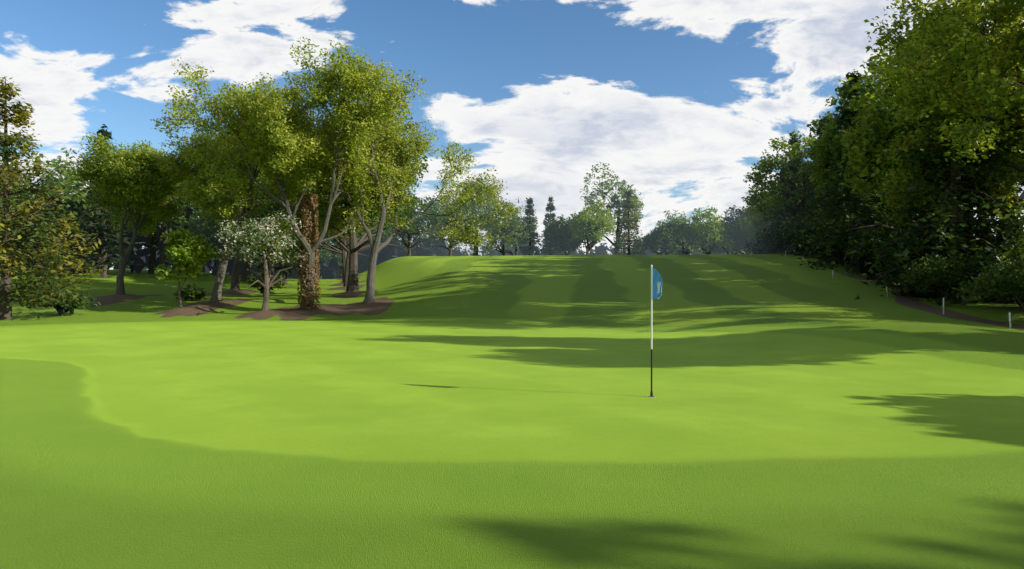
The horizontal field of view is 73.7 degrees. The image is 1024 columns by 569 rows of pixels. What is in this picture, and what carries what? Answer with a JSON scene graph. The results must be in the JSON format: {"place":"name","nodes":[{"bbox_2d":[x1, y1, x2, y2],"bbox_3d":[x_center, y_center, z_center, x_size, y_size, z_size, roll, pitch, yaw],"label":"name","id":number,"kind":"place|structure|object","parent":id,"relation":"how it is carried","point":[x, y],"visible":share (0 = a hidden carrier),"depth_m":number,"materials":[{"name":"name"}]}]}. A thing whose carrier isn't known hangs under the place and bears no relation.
{"place":"outdoors","nodes":[
{"label":"outdoors","id":0,"kind":"place"},
{"bbox_2d":[24,236,330,275],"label":"backdrop","id":1,"kind":"structure","parent":0,"point":[206,267],"depth_m":137.14,"materials":[{"name":"green plant"}]},
{"bbox_2d":[0,254,1023,568],"bbox_3d":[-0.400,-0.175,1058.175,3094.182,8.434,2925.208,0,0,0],"label":"terrain","id":2,"kind":"structure","parent":0,"point":[462,412],"depth_m":9.06,"materials":[{"name":"green plant"}]},
{"bbox_2d":[0,77,106,319],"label":"tree","id":3,"kind":"object","parent":2,"relation":"on","point":[8,296],"visible":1,"depth_m":34.93,"materials":[{"name":"green plant"}]},
{"bbox_2d":[18,288,99,315],"bbox_3d":[-26.286,1.034,39.759,3.836,1.750,3.622,0,0,0],"label":"shrub","id":4,"kind":"object","parent":2,"relation":"on","point":[64,308],"visible":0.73,"depth_m":39.70,"materials":[{"name":"green plant"}]},
{"bbox_2d":[0,153,126,270],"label":"tree","id":5,"kind":"object","parent":2,"relation":"on","point":[75,205],"visible":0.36,"depth_m":69.69,"materials":[{"name":"green plant"}]},
{"bbox_2d":[35,148,94,237],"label":"tree","id":6,"kind":"object","parent":2,"relation":"on","point":[60,165],"visible":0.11,"depth_m":89.61,"materials":[{"name":"green plant"}]},
{"bbox_2d":[71,124,134,277],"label":"fir","id":7,"kind":"object","parent":2,"relation":"on","point":[106,246],"visible":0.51,"depth_m":68.76,"materials":[{"name":"green plant"}]},
{"bbox_2d":[63,132,198,294],"bbox_3d":[-26.893,-4.778,49.254,9.289,11.733,9.760,0,0,-32],"label":"ash","id":8,"kind":"object","parent":2,"relation":"on","point":[127,179],"visible":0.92,"depth_m":46.65,"materials":[{"name":"green plant"}]},
{"bbox_2d":[74,153,218,273],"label":"tree","id":9,"kind":"object","parent":2,"relation":"on","point":[152,263],"visible":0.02,"depth_m":81.50,"materials":[{"name":"green plant"}]},
{"bbox_2d":[101,162,220,274],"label":"tree","id":10,"kind":"object","parent":2,"relation":"on","point":[188,210],"visible":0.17,"depth_m":77.33,"materials":[{"name":"green plant"}]},
{"bbox_2d":[0,195,362,278],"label":"backdrop","id":11,"kind":"structure","parent":2,"relation":"on","point":[139,264],"depth_m":83.56,"materials":[{"name":"green plant"}]},
{"bbox_2d":[154,226,219,307],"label":"tree","id":12,"kind":"object","parent":2,"relation":"on","point":[189,255],"visible":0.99,"depth_m":41.62,"materials":[{"name":"green plant"}]},
{"bbox_2d":[173,283,206,300],"bbox_3d":[-22.158,0.589,46.966,2.135,1.332,2.475,0,0,0],"label":"shrub","id":13,"kind":"object","parent":2,"relation":"on","point":[191,293],"visible":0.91,"depth_m":46.76,"materials":[{"name":"green plant"}]},
{"bbox_2d":[187,205,214,271],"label":"tree","id":14,"kind":"object","parent":2,"relation":"on","point":[192,216],"visible":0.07,"depth_m":104.23,"materials":[{"name":"green plant"}]},
{"bbox_2d":[180,181,271,281],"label":"tree","id":15,"kind":"object","parent":2,"relation":"on","point":[245,275],"visible":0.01,"depth_m":78.74,"materials":[{"name":"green plant"}]},
{"bbox_2d":[145,86,331,301],"bbox_3d":[-18.122,-5.741,46.334,14.236,14.443,9.736,0,0,45],"label":"ash","id":16,"kind":"object","parent":2,"relation":"on","point":[176,171],"visible":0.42,"depth_m":45.66,"materials":[{"name":"green plant"}]},
{"bbox_2d":[207,202,291,278],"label":"tree","id":17,"kind":"object","parent":2,"relation":"on","point":[261,255],"visible":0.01,"depth_m":85.19,"materials":[{"name":"green plant"}]},
{"bbox_2d":[160,135,357,289],"bbox_3d":[-21.131,-6.258,56.310,17.208,14.144,8.850,0,0,0],"label":"ash","id":18,"kind":"object","parent":2,"relation":"on","point":[236,272],"visible":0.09,"depth_m":56.28,"materials":[{"name":"green plant"}]},
{"bbox_2d":[213,204,310,310],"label":"hawthorn","id":19,"kind":"object","parent":2,"relation":"on","point":[267,283],"visible":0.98,"depth_m":40.80,"materials":[{"name":"green plant"}]},
{"bbox_2d":[196,181,334,281],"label":"tree","id":20,"kind":"object","parent":2,"relation":"on","point":[270,265],"visible":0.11,"depth_m":70.60,"materials":[{"name":"green plant"}]},
{"bbox_2d":[245,266,286,295],"bbox_3d":[-18.797,-0.197,52.084,3.087,2.404,2.951,0,0,33],"label":"shrub","id":21,"kind":"object","parent":2,"relation":"on","point":[258,285],"visible":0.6,"depth_m":51.80,"materials":[{"name":"green plant"}]},
{"bbox_2d":[252,187,305,284],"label":"fir","id":22,"kind":"object","parent":2,"relation":"on","point":[293,266],"visible":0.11,"depth_m":73.61,"materials":[{"name":"green plant"}]},
{"bbox_2d":[274,242,301,272],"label":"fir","id":23,"kind":"object","parent":2,"relation":"on","point":[290,262],"visible":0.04,"depth_m":92.27,"materials":[{"name":"green plant"}]},
{"bbox_2d":[150,34,427,308],"bbox_3d":[-12.604,-5.934,41.751,15.480,15.598,13.944,0,0,0],"label":"tree","id":24,"kind":"object","parent":2,"relation":"on","point":[360,82],"visible":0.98,"depth_m":39.47,"materials":[{"name":"green plant"}]},
{"bbox_2d":[296,193,320,308],"bbox_3d":[-12.510,-2.046,42.011,1.496,7.128,1.483,0,0,0],"label":"ivy","id":25,"kind":"object","parent":2,"relation":"on","point":[310,203],"visible":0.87,"depth_m":41.62,"materials":[{"name":"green plant"}]},
{"bbox_2d":[297,224,335,277],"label":"tree","id":26,"kind":"object","parent":2,"relation":"on","point":[320,250],"visible":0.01,"depth_m":108.50,"materials":[{"name":"green plant"}]},
{"bbox_2d":[278,189,387,282],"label":"tree","id":27,"kind":"object","parent":2,"relation":"on","point":[343,252],"visible":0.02,"depth_m":72.71,"materials":[{"name":"green plant"}]},
{"bbox_2d":[252,115,431,291],"bbox_3d":[-13.505,-6.821,54.294,12.048,15.401,14.130,0,0,30],"label":"tree","id":28,"kind":"object","parent":2,"relation":"on","point":[355,247],"visible":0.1,"depth_m":53.69,"materials":[{"name":"green plant"}]},
{"bbox_2d":[319,218,375,247],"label":"tree","id":29,"kind":"object","parent":2,"relation":"on","point":[332,240],"visible":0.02,"depth_m":96.11,"materials":[{"name":"green plant"}]},
{"bbox_2d":[323,222,374,255],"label":"tree","id":30,"kind":"object","parent":2,"relation":"on","point":[328,241],"visible":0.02,"depth_m":109.37,"materials":[{"name":"green plant"}]},
{"bbox_2d":[294,176,426,285],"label":"tree","id":31,"kind":"object","parent":2,"relation":"on","point":[339,241],"visible":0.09,"depth_m":62.83,"materials":[{"name":"green plant"}]},
{"bbox_2d":[320,200,408,249],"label":"tree","id":32,"kind":"object","parent":2,"relation":"on","point":[374,228],"visible":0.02,"depth_m":85.09,"materials":[{"name":"green plant"}]},
{"bbox_2d":[323,230,447,278],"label":"backdrop","id":33,"kind":"structure","parent":2,"relation":"on","point":[386,253],"depth_m":145.42,"materials":[{"name":"green plant"}]},
{"bbox_2d":[267,88,526,303],"bbox_3d":[-8.355,-5.538,46.657,17.081,14.304,11.592,0,0,-28],"label":"ash","id":34,"kind":"object","parent":2,"relation":"on","point":[386,152],"visible":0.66,"depth_m":46.31,"materials":[{"name":"green plant"}]},
{"bbox_2d":[387,205,424,244],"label":"tree","id":35,"kind":"object","parent":2,"relation":"on","point":[414,230],"visible":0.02,"depth_m":150.87,"materials":[{"name":"green plant"}]},
{"bbox_2d":[376,191,448,255],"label":"tree","id":36,"kind":"object","parent":2,"relation":"on","point":[431,219],"visible":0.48,"depth_m":126.89,"materials":[{"name":"green plant"}]},
{"bbox_2d":[423,195,484,255],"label":"tree","id":37,"kind":"object","parent":2,"relation":"on","point":[465,213],"visible":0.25,"depth_m":133.63,"materials":[{"name":"green plant"}]},
{"bbox_2d":[445,180,498,255],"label":"tree","id":38,"kind":"object","parent":2,"relation":"on","point":[475,253],"visible":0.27,"depth_m":149.00,"materials":[{"name":"green plant"}]},
{"bbox_2d":[483,199,528,255],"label":"tree","id":39,"kind":"object","parent":2,"relation":"on","point":[516,226],"visible":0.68,"depth_m":137.45,"materials":[{"name":"green plant"}]},
{"bbox_2d":[494,206,540,255],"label":"tree","id":40,"kind":"object","parent":2,"relation":"on","point":[516,247],"visible":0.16,"depth_m":174.81,"materials":[{"name":"green plant"}]},
{"bbox_2d":[518,198,542,254],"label":"fir","id":41,"kind":"object","parent":2,"relation":"on","point":[529,240],"visible":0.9,"depth_m":137.35,"materials":[{"name":"green plant"}]},
{"bbox_2d":[539,196,562,254],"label":"fir","id":42,"kind":"object","parent":2,"relation":"on","point":[550,207],"visible":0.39,"depth_m":144.60,"materials":[{"name":"green plant"}]},
{"bbox_2d":[541,214,581,254],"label":"tree","id":43,"kind":"object","parent":2,"relation":"on","point":[557,232],"visible":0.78,"depth_m":137.48,"materials":[{"name":"green plant"}]},
{"bbox_2d":[565,199,616,254],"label":"tree","id":44,"kind":"object","parent":2,"relation":"on","point":[584,227],"visible":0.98,"depth_m":134.20,"materials":[{"name":"green plant"}]},
{"bbox_2d":[579,162,646,253],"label":"tree","id":45,"kind":"object","parent":2,"relation":"on","point":[617,202],"visible":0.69,"depth_m":153.73,"materials":[{"name":"green plant"}]},
{"bbox_2d":[612,190,649,254],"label":"fir","id":46,"kind":"object","parent":2,"relation":"on","point":[629,207],"visible":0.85,"depth_m":137.45,"materials":[{"name":"green plant"}]},
{"bbox_2d":[634,221,686,254],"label":"tree","id":47,"kind":"object","parent":2,"relation":"on","point":[653,240],"visible":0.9,"depth_m":137.22,"materials":[{"name":"green plant"}]},
{"bbox_2d":[648,209,702,254],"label":"tree","id":48,"kind":"object","parent":2,"relation":"on","point":[668,216],"visible":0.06,"depth_m":178.28,"materials":[{"name":"green plant"}]},
{"bbox_2d":[654,213,709,254],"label":"tree","id":49,"kind":"object","parent":2,"relation":"on","point":[686,225],"visible":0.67,"depth_m":138.10,"materials":[{"name":"green plant"}]},
{"bbox_2d":[686,206,734,254],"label":"tree","id":50,"kind":"object","parent":2,"relation":"on","point":[708,230],"visible":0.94,"depth_m":135.92,"materials":[{"name":"green plant"}]},
{"bbox_2d":[708,217,755,253],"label":"tree","id":51,"kind":"object","parent":2,"relation":"on","point":[738,240],"visible":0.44,"depth_m":137.93,"materials":[{"name":"green plant"}]},
{"bbox_2d":[719,194,762,253],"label":"tree","id":52,"kind":"object","parent":2,"relation":"on","point":[738,212],"visible":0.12,"depth_m":151.03,"materials":[{"name":"green plant"}]},
{"bbox_2d":[736,206,759,247],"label":"tree","id":53,"kind":"object","parent":2,"relation":"on","point":[745,227],"visible":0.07,"depth_m":135.93,"materials":[{"name":"green plant"}]},
{"bbox_2d":[736,200,775,238],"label":"belt tree","id":54,"kind":"object","parent":2,"relation":"on","point":[750,230],"visible":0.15,"depth_m":120.58,"materials":[{"name":"green plant"}]},
{"bbox_2d":[750,178,783,253],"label":"fir","id":55,"kind":"object","parent":2,"relation":"on","point":[767,225],"visible":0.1,"depth_m":112.00,"materials":[{"name":"green plant"}]},
{"bbox_2d":[741,179,800,224],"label":"belt tree","id":56,"kind":"object","parent":2,"relation":"on","point":[754,209],"visible":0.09,"depth_m":99.48,"materials":[{"name":"green plant"}]},
{"bbox_2d":[755,132,807,253],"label":"fir","id":57,"kind":"object","parent":2,"relation":"on","point":[791,141],"visible":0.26,"depth_m":85.85,"materials":[{"name":"green plant"}]},
{"bbox_2d":[761,143,805,253],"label":"fir","id":58,"kind":"object","parent":2,"relation":"on","point":[781,209],"visible":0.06,"depth_m":92.81,"materials":[{"name":"green plant"}]},
{"bbox_2d":[743,129,843,228],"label":"belt tree","id":59,"kind":"object","parent":2,"relation":"on","point":[783,177],"visible":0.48,"depth_m":78.51,"materials":[{"name":"green plant"}]},
{"bbox_2d":[780,112,845,255],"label":"fir","id":60,"kind":"object","parent":2,"relation":"on","point":[817,132],"visible":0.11,"depth_m":73.31,"materials":[{"name":"green plant"}]},
{"bbox_2d":[793,120,850,258],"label":"fir","id":61,"kind":"object","parent":2,"relation":"on","point":[807,252],"visible":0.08,"depth_m":66.83,"materials":[{"name":"green plant"}]},
{"bbox_2d":[796,99,850,203],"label":"tree","id":62,"kind":"object","parent":2,"relation":"on","point":[813,127],"visible":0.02,"depth_m":82.78,"materials":[{"name":"green plant"}]},
{"bbox_2d":[803,137,844,223],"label":"tree","id":63,"kind":"object","parent":2,"relation":"on","point":[809,151],"visible":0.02,"depth_m":94.41,"materials":[{"name":"green plant"}]},
{"bbox_2d":[798,69,889,272],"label":"fir","id":64,"kind":"object","parent":2,"relation":"on","point":[846,112],"visible":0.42,"depth_m":53.36,"materials":[{"name":"green plant"}]},
{"bbox_2d":[806,78,936,221],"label":"belt tree","id":65,"kind":"object","parent":2,"relation":"on","point":[823,153],"visible":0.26,"depth_m":60.25,"materials":[{"name":"green plant"}]},
{"bbox_2d":[834,55,930,215],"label":"tree","id":66,"kind":"object","parent":2,"relation":"on","point":[840,89],"visible":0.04,"depth_m":58.31,"materials":[{"name":"green plant"}]},
{"bbox_2d":[742,196,1023,309],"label":"belt undergrowth","id":67,"kind":"object","parent":2,"relation":"on","point":[859,258],"visible":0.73,"depth_m":42.84,"materials":[{"name":"green plant"}]},
{"bbox_2d":[835,74,933,275],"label":"fir","id":68,"kind":"object","parent":2,"relation":"on","point":[863,207],"visible":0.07,"depth_m":47.34,"materials":[{"name":"green plant"}]},
{"bbox_2d":[834,33,1023,238],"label":"belt tree","id":69,"kind":"object","parent":2,"relation":"on","point":[874,135],"visible":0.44,"depth_m":39.98,"materials":[{"name":"green plant"}]},
{"bbox_2d":[850,33,1021,222],"bbox_3d":[38.515,-12.543,63.813,15.207,20.406,13.585,0,0,0],"label":"tree","id":70,"kind":"object","parent":2,"relation":"on","point":[871,62],"depth_m":63.77,"materials":[{"name":"green plant"}]},
{"bbox_2d":[855,1,1023,306],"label":"tree","id":71,"kind":"object","parent":2,"relation":"on","point":[952,203],"visible":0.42,"depth_m":33.30,"materials":[{"name":"green plant"}]},
{"bbox_2d":[899,251,983,305],"bbox_3d":[20.600,-0.254,31.131,5.378,2.568,4.255,0,0,21],"label":"shrub","id":72,"kind":"object","parent":2,"relation":"on","point":[924,274],"visible":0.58,"depth_m":30.63,"materials":[{"name":"green plant"}]},
{"bbox_2d":[904,247,980,296],"bbox_3d":[22.120,-0.541,34.084,4.684,2.747,4.157,0,0,41],"label":"shrub","id":73,"kind":"object","parent":2,"relation":"on","point":[951,268],"visible":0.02,"depth_m":33.61,"materials":[{"name":"green plant"}]},
{"bbox_2d":[864,0,1023,252],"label":"oak","id":74,"kind":"object","parent":2,"relation":"on","point":[958,91],"visible":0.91,"depth_m":29.92,"materials":[{"name":"green plant"}]},
{"bbox_2d":[872,89,1019,245],"bbox_3d":[34.531,-9.852,48.682,16.112,17.522,12.781,0,0,0],"label":"tree","id":75,"kind":"object","parent":2,"relation":"on","point":[946,164],"depth_m":50.08,"materials":[{"name":"green plant"}]},
{"bbox_2d":[877,2,1023,301],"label":"tree","id":76,"kind":"object","parent":2,"relation":"on","point":[969,215],"visible":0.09,"depth_m":34.56,"materials":[{"name":"green plant"}]},
{"bbox_2d":[882,0,1023,236],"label":"tree","id":77,"kind":"object","parent":2,"relation":"on","point":[1022,195],"depth_m":43.38,"materials":[{"name":"green plant"}]},
{"bbox_2d":[920,54,1023,182],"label":"tree","id":78,"kind":"object","parent":2,"relation":"on","point":[1014,149],"visible":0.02,"depth_m":34.17,"materials":[{"name":"green plant"}]},
{"bbox_2d":[952,255,1023,309],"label":"shrub","id":79,"kind":"object","parent":2,"relation":"on","point":[1009,280],"visible":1,"depth_m":25.21,"materials":[{"name":"green plant"}]},
{"bbox_2d":[975,227,1023,277],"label":"shrub","id":80,"kind":"object","parent":2,"relation":"on","point":[1015,247],"visible":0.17,"depth_m":28.39,"materials":[{"name":"green plant"}]},
{"bbox_2d":[1009,312,1010,328],"bbox_3d":[17.002,1.239,23.309,0.060,0.630,0.131,0,0,22],"label":"marker post","id":81,"kind":"object","parent":2,"relation":"on","point":[1009,320],"visible":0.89,"depth_m":23.30,"materials":[{"name":"paint"}]},
{"bbox_2d":[0,0,1023,272],"label":"sky","id":82,"kind":"structure","parent":0,"point":[680,99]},
{"bbox_2d":[435,236,743,255],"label":"bushes","id":83,"kind":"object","parent":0,"point":[600,250],"depth_m":183.84,"materials":[{"name":"green plant"}]},
{"bbox_3d":[2.290,1.835,11.200,0.150,0.003,0.150,0,0,0],"label":"cup","id":84,"kind":"object","parent":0,"visible":0},
{"bbox_2d":[650,264,652,396],"bbox_3d":[2.290,0.765,11.200,0.042,2.192,0.044,0,0,0],"label":"flagstick","id":85,"kind":"object","parent":84,"relation":"in","point":[651,393],"visible":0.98,"depth_m":11.19,"materials":[{"name":"paint"}]},
{"bbox_2d":[652,268,661,298],"bbox_3d":[2.371,-0.014,11.094,0.069,0.520,0.237,0,0,-30],"label":"flag cloth","id":86,"kind":"object","parent":85,"relation":"attached to","point":[656,285],"visible":1,"depth_m":11.11,"materials":[{"name":"blue fabric"}]}
]}

